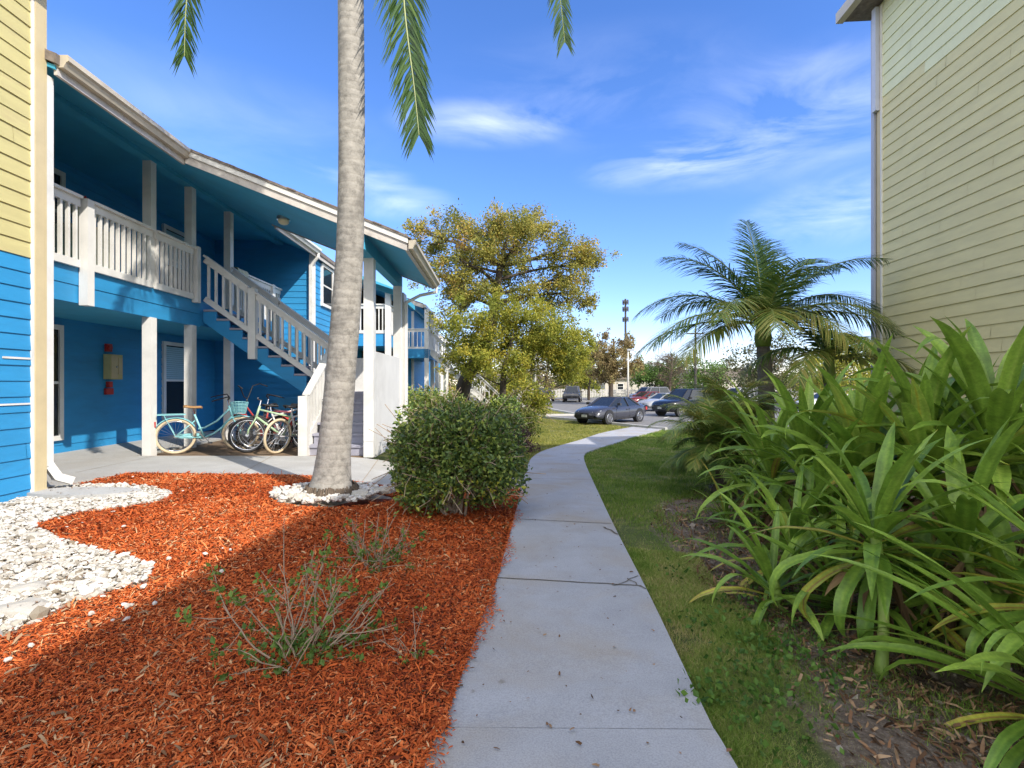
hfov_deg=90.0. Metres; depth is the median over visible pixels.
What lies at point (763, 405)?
palm
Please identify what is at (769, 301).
palm tree
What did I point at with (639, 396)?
parked car
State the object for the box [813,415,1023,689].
strap leaf plant
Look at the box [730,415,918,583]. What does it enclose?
strap leaf plant
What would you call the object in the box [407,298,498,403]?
apartment building
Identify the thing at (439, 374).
window
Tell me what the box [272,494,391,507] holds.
stones
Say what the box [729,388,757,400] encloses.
parked car
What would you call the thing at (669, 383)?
bare tree
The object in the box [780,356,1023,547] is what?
strap leaf plant
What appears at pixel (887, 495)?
strap leaf plant
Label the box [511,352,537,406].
leafy tree
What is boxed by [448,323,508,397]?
leafy tree
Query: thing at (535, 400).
leafy shrub
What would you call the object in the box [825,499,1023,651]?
strap leaf plant
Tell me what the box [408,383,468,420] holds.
leafy shrub
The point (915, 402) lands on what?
strap leaf plant
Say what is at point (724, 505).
strap leaf plant
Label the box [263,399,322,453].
bicycle
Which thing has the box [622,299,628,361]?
cell tower
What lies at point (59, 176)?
window
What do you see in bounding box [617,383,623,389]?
window
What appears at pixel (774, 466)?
strap leaf plant
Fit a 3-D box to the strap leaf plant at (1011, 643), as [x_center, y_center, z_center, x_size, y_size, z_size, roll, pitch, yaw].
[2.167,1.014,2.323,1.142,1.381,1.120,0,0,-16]
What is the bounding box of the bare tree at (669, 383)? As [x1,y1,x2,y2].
[644,348,701,391]
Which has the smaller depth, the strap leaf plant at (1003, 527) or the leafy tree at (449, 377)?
the strap leaf plant at (1003, 527)
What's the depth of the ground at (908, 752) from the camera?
2.25 m
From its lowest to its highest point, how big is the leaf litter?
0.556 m
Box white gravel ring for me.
[269,482,395,503]
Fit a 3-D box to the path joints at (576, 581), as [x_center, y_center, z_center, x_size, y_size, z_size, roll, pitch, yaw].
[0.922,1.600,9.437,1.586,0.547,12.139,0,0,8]
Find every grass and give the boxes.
[386,418,630,477]
[524,406,568,413]
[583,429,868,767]
[625,546,880,767]
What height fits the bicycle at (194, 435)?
1.118 m
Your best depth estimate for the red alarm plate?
10.72 m
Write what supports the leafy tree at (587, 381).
on the ground at (908, 752)
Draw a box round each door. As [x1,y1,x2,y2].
[66,180,114,269]
[111,355,122,377]
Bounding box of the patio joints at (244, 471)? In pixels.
[65,456,378,480]
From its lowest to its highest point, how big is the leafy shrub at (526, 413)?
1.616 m
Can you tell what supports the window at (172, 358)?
in the apartment building at (171, 312)
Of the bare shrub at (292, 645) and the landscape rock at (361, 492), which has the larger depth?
the landscape rock at (361, 492)
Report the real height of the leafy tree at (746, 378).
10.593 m
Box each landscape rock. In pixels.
[0,597,48,618]
[8,581,46,594]
[23,532,44,535]
[293,493,307,497]
[351,489,368,499]
[372,486,391,493]
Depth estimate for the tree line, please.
103.55 m
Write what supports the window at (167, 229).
in the apartment building at (171, 312)
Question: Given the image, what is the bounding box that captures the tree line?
[448,371,865,392]
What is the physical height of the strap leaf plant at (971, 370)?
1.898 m
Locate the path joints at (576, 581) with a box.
[498,446,645,588]
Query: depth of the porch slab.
10.26 m
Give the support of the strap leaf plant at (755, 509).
on the ground at (908, 752)
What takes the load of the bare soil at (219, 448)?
on the ground at (908, 752)
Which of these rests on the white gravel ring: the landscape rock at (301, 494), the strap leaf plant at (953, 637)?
the landscape rock at (301, 494)
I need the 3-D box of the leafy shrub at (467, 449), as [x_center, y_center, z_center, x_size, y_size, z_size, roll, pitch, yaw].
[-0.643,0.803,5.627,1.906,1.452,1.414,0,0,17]
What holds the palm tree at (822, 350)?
on the ground at (908, 752)
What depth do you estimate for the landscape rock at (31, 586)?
3.16 m
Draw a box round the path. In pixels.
[425,427,737,767]
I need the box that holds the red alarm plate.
[104,382,113,394]
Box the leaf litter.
[650,479,1023,767]
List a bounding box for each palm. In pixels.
[645,392,777,495]
[671,374,798,485]
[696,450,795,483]
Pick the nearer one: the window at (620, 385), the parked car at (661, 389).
the parked car at (661, 389)
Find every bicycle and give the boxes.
[154,394,259,453]
[228,397,297,452]
[229,383,294,446]
[236,404,297,449]
[240,394,297,446]
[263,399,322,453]
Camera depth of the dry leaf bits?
2.45 m
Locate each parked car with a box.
[537,388,554,401]
[562,386,581,401]
[574,396,646,424]
[629,387,669,396]
[630,391,659,401]
[637,393,668,409]
[651,389,712,416]
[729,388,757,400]
[796,393,818,408]
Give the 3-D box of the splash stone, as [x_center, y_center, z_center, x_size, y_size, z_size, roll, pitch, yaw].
[-5.000,1.280,5.980,1.255,0.070,0.475,0,0,0]
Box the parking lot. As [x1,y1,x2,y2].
[448,398,798,429]
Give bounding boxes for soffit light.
[277,215,290,224]
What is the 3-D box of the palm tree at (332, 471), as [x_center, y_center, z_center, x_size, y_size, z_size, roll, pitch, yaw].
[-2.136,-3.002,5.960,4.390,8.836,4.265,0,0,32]
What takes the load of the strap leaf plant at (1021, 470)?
on the ground at (908, 752)
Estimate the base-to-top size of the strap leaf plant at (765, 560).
1.099 m
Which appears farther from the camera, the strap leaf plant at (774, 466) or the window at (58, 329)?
the window at (58, 329)
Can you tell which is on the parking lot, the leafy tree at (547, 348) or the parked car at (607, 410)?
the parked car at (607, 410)
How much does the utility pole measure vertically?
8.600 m
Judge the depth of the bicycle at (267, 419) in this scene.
10.63 m
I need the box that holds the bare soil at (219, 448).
[157,435,363,457]
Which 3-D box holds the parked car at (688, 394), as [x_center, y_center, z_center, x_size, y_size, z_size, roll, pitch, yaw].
[11.497,1.200,33.498,4.850,1.775,2.300,0,0,-27]
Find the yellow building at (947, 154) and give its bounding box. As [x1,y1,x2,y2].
[836,0,1023,472]
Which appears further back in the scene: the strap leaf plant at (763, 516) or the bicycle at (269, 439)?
the bicycle at (269, 439)
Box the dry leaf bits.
[0,432,731,767]
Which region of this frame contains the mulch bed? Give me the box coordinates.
[0,474,519,767]
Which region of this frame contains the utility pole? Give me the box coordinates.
[687,332,703,388]
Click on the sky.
(667, 123)
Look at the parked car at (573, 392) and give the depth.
58.00 m
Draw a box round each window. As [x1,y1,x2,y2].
[54,168,65,222]
[54,324,63,440]
[161,223,183,289]
[161,341,183,419]
[320,263,333,309]
[439,374,440,390]
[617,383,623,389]
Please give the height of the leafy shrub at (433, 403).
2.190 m
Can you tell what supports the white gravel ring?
on the stones at (333, 505)
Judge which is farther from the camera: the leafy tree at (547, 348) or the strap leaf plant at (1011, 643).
the leafy tree at (547, 348)
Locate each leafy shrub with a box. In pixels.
[369,383,500,458]
[370,391,545,517]
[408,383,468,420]
[408,386,531,442]
[475,377,577,423]
[475,382,532,436]
[512,424,540,452]
[515,405,543,437]
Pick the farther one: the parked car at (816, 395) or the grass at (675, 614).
the parked car at (816, 395)
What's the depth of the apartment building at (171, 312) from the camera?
9.55 m
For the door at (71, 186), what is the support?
in the apartment building at (171, 312)
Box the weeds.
[656,541,882,766]
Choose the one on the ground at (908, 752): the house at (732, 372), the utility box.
the house at (732, 372)
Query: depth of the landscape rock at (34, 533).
4.33 m
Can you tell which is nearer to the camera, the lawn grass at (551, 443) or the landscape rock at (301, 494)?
the landscape rock at (301, 494)
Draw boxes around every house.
[482,373,544,394]
[598,372,654,395]
[673,369,756,388]
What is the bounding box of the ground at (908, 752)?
[364,392,1023,767]
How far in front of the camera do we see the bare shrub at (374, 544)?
3.83 m
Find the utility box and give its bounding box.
[103,354,122,378]
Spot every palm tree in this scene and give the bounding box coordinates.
[167,0,575,503]
[630,219,906,420]
[741,311,919,447]
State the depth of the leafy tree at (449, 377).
62.45 m
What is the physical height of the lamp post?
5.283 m
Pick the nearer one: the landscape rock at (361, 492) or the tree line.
the landscape rock at (361, 492)
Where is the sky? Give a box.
[47,0,870,384]
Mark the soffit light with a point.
(282, 220)
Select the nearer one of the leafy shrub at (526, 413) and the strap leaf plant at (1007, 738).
the strap leaf plant at (1007, 738)
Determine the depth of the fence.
79.00 m
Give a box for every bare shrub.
[175,529,404,684]
[322,509,432,574]
[371,593,452,668]
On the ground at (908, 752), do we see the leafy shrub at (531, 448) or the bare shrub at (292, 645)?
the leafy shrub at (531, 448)
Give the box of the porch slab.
[54,431,249,455]
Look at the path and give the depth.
2.42 m
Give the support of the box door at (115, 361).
in the utility box
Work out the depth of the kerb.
28.27 m
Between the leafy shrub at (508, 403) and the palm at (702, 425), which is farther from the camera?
the leafy shrub at (508, 403)
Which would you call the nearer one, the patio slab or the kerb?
the patio slab
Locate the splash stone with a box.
[27,487,141,498]
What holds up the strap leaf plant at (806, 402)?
on the ground at (908, 752)
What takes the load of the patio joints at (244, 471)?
on the patio slab
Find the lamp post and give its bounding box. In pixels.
[627,349,633,396]
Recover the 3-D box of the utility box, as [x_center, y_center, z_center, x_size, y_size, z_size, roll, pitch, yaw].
[-8.413,-0.360,10.819,0.180,0.520,0.340,0,0,-2]
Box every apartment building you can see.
[0,0,439,503]
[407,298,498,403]
[439,335,487,402]
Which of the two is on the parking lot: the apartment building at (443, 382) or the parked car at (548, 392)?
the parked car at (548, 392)
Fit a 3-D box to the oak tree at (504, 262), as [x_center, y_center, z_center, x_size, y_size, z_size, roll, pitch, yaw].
[-0.055,-3.489,23.946,10.434,11.345,6.076,0,0,9]
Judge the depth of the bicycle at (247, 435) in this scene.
9.83 m
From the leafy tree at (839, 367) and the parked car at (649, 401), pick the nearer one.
the parked car at (649, 401)
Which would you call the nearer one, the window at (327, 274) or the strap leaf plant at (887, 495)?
the strap leaf plant at (887, 495)
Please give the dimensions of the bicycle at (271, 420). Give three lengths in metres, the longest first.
1.780 x 1.312 x 0.663 m
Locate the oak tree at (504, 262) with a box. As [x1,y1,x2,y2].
[397,197,621,402]
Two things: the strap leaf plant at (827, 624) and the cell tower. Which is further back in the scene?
the cell tower
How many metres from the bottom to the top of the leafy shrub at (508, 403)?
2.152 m
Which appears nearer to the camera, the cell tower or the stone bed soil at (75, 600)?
the stone bed soil at (75, 600)
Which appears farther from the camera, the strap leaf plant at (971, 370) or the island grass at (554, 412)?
the island grass at (554, 412)
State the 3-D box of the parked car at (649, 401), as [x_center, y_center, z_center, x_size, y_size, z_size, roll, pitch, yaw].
[11.929,1.389,39.998,4.650,1.395,2.180,0,0,-27]
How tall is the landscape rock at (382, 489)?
0.095 m
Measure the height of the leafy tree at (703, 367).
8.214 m
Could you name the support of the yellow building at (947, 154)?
on the ground at (908, 752)
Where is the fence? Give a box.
[450,389,848,396]
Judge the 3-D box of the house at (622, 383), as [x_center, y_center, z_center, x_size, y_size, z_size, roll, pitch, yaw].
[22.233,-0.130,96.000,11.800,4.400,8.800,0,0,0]
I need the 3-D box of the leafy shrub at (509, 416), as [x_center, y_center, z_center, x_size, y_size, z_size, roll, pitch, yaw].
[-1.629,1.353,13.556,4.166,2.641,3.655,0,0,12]
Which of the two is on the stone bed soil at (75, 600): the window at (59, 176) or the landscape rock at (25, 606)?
the landscape rock at (25, 606)
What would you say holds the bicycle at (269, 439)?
on the bare soil at (219, 448)
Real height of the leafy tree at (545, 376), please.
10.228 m
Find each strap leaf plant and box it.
[680,491,860,643]
[683,461,764,529]
[688,457,862,605]
[691,377,846,544]
[692,424,805,522]
[705,451,794,541]
[709,360,941,532]
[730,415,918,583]
[738,422,1022,676]
[742,334,1010,550]
[750,497,960,656]
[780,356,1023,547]
[795,326,1023,543]
[801,521,1023,767]
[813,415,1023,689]
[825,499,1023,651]
[828,316,1023,592]
[855,446,1023,692]
[867,354,1023,567]
[894,492,1023,667]
[914,403,1023,566]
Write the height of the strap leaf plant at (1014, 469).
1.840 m
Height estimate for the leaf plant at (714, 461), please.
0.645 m
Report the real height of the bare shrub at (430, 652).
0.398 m
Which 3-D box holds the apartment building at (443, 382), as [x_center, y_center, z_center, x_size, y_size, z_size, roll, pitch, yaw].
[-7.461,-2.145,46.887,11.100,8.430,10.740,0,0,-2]
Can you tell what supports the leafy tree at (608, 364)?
on the ground at (908, 752)
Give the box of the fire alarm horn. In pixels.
[104,344,112,351]
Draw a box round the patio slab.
[47,456,520,488]
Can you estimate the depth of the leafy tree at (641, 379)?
70.98 m
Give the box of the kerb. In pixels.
[523,405,666,429]
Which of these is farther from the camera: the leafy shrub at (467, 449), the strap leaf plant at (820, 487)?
the leafy shrub at (467, 449)
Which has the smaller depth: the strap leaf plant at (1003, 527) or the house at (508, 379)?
the strap leaf plant at (1003, 527)
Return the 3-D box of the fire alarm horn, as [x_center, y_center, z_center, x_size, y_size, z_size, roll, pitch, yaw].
[-8.459,-0.760,10.748,0.085,0.160,0.140,0,0,-2]
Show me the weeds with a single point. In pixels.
(787, 656)
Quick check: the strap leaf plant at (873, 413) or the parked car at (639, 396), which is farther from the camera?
the parked car at (639, 396)
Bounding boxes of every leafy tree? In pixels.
[426,285,600,403]
[443,334,456,395]
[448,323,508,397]
[499,335,589,391]
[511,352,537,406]
[565,347,603,399]
[582,327,646,395]
[625,353,681,390]
[657,353,734,388]
[707,331,815,401]
[786,346,870,401]
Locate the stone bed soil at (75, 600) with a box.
[0,486,169,637]
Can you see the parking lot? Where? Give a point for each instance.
(651, 416)
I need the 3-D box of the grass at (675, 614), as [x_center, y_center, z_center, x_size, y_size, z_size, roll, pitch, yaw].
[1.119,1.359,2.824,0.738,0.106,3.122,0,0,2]

